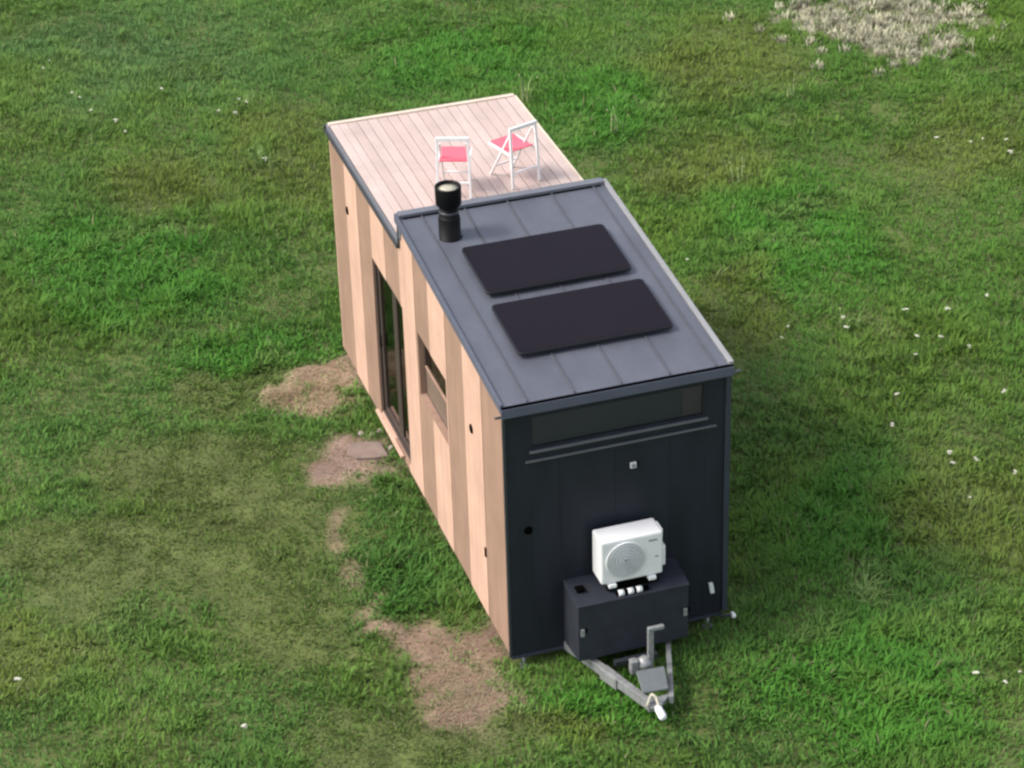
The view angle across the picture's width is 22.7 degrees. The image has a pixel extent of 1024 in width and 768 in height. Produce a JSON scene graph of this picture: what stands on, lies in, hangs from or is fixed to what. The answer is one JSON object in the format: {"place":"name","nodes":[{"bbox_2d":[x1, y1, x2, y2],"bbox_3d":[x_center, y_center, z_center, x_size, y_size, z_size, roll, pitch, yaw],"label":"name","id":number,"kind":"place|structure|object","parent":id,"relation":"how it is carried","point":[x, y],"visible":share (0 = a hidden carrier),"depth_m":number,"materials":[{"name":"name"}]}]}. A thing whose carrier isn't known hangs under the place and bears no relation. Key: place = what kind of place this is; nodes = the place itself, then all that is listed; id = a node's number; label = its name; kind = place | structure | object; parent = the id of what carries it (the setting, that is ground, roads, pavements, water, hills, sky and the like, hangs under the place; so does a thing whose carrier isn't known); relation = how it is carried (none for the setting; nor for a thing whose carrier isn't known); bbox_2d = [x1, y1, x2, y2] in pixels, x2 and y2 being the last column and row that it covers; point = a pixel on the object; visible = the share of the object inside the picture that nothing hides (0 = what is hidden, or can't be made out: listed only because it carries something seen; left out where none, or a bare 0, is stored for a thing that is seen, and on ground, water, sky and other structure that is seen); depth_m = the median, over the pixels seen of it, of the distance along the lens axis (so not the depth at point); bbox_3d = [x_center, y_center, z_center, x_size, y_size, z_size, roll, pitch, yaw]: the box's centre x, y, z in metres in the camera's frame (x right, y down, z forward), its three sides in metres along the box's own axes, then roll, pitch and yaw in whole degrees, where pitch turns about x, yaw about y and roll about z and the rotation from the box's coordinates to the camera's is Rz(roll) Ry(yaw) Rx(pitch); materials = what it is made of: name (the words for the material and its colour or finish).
{"place":"outdoors","nodes":[
{"label":"outdoors","id":0,"kind":"place"},
{"bbox_2d":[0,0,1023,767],"bbox_3d":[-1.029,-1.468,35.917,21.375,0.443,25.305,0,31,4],"label":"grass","id":1,"kind":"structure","parent":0,"point":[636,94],"depth_m":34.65,"materials":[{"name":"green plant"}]},
{"bbox_2d":[0,0,1023,767],"bbox_3d":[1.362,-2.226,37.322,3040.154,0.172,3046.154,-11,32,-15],"label":"ground","id":2,"kind":"structure","parent":0,"point":[210,570],"depth_m":31.39,"materials":[{"name":"green plant"}]},
{"bbox_2d":[225,89,253,108],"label":"weed tuft","id":3,"kind":"object","parent":2,"relation":"on","point":[244,102],"visible":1,"depth_m":41.39,"materials":[{"name":"green plant"}]},
{"bbox_2d":[248,137,281,167],"bbox_3d":[-3.957,-3.559,39.613,0.445,0.325,0.678,-24,37,-32],"label":"weed tuft","id":4,"kind":"object","parent":2,"relation":"on","point":[261,160],"visible":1,"depth_m":39.60,"materials":[{"name":"green plant"}]},
{"bbox_2d":[347,442,387,459],"bbox_3d":[-1.851,0.869,32.350,0.477,0.060,0.429,-11,32,-15],"label":"paving slab","id":5,"kind":"object","parent":2,"relation":"on","point":[366,451],"depth_m":32.31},
{"bbox_2d":[514,75,538,102],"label":"weed tuft","id":6,"kind":"object","parent":2,"relation":"on","point":[522,95],"visible":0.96,"depth_m":41.18,"materials":[{"name":"green plant"}]},
{"bbox_2d":[324,93,740,720],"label":"tiny house","id":7,"kind":"structure","parent":2,"relation":"on","point":[544,367],"depth_m":28.26,"materials":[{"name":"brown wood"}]},
{"bbox_2d":[374,261,410,460],"bbox_3d":[-1.439,-0.291,31.607,0.091,2.250,1.410,-11,32,-15],"label":"glazed door","id":8,"kind":"structure","parent":7,"relation":"in","point":[389,310],"depth_m":31.80,"materials":[{"name":"grey glass"}]},
{"bbox_2d":[420,344,448,444],"bbox_3d":[-0.876,0.037,29.667,0.112,0.861,1.180,-11,32,-15],"label":"window","id":9,"kind":"structure","parent":7,"relation":"in","point":[435,400],"depth_m":29.87,"materials":[{"name":"grey"}]},
{"bbox_2d":[435,137,471,198],"bbox_3d":[-0.692,-2.711,30.786,0.432,0.794,0.540,0,31,3],"label":"folding chair","id":10,"kind":"object","parent":7,"relation":"on","point":[454,154],"visible":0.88,"depth_m":30.66,"materials":[{"name":"white paint"}]},
{"bbox_2d":[488,120,540,189],"bbox_3d":[0.015,-2.868,31.012,0.432,0.794,0.540,-21,36,-30],"label":"folding chair","id":11,"kind":"object","parent":7,"relation":"on","point":[510,143],"visible":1,"depth_m":30.93,"materials":[{"name":"white paint"}]},
{"bbox_2d":[529,382,707,453],"bbox_3d":[1.143,0.355,27.186,2.030,0.458,0.065,-11,32,-15],"label":"window","id":12,"kind":"structure","parent":7,"relation":"in","point":[703,384],"depth_m":27.23,"materials":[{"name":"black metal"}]},
{"bbox_2d":[592,518,664,595],"bbox_3d":[1.292,1.898,27.801,0.760,0.696,0.406,-11,32,-15],"label":"heat pump","id":13,"kind":"object","parent":7,"relation":"on","point":[629,550],"visible":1,"depth_m":27.67,"materials":[{"name":"white"}]},
{"bbox_2d":[606,106,625,134],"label":"weed tuft","id":14,"kind":"object","parent":2,"relation":"on","point":[615,130],"visible":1,"depth_m":40.18,"materials":[{"name":"green plant"}]},
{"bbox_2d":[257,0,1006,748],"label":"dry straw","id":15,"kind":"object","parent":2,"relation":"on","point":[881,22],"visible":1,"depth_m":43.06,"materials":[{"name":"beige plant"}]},
{"bbox_2d":[705,264,727,281],"bbox_3d":[2.912,-1.582,35.964,0.451,0.314,0.262,-11,32,-15],"label":"weed tuft","id":16,"kind":"object","parent":2,"relation":"on","point":[717,273],"visible":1,"depth_m":35.95,"materials":[{"name":"green plant"}]},
{"bbox_2d":[724,157,744,185],"bbox_3d":[3.390,-3.178,38.569,0.367,0.371,0.484,11,33,20],"label":"weed tuft","id":17,"kind":"object","parent":2,"relation":"on","point":[732,174],"visible":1,"depth_m":38.61,"materials":[{"name":"green plant"}]},
{"bbox_2d":[786,78,794,98],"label":"weed tuft","id":18,"kind":"object","parent":2,"relation":"on","point":[790,90],"visible":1,"depth_m":41.17,"materials":[{"name":"green plant"}]},
{"bbox_2d":[826,306,869,330],"bbox_3d":[4.588,-0.890,34.651,0.532,0.332,0.337,16,35,28],"label":"weed tuft","id":19,"kind":"object","parent":2,"relation":"on","point":[848,322],"visible":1,"depth_m":34.66,"materials":[{"name":"green plant"}]},
{"bbox_2d":[834,562,898,606],"bbox_3d":[4.152,2.372,29.306,0.627,0.228,0.734,20,37,31],"label":"weed tuft","id":20,"kind":"object","parent":2,"relation":"on","point":[872,591],"visible":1,"depth_m":29.34,"materials":[{"name":"green plant"}]}
]}

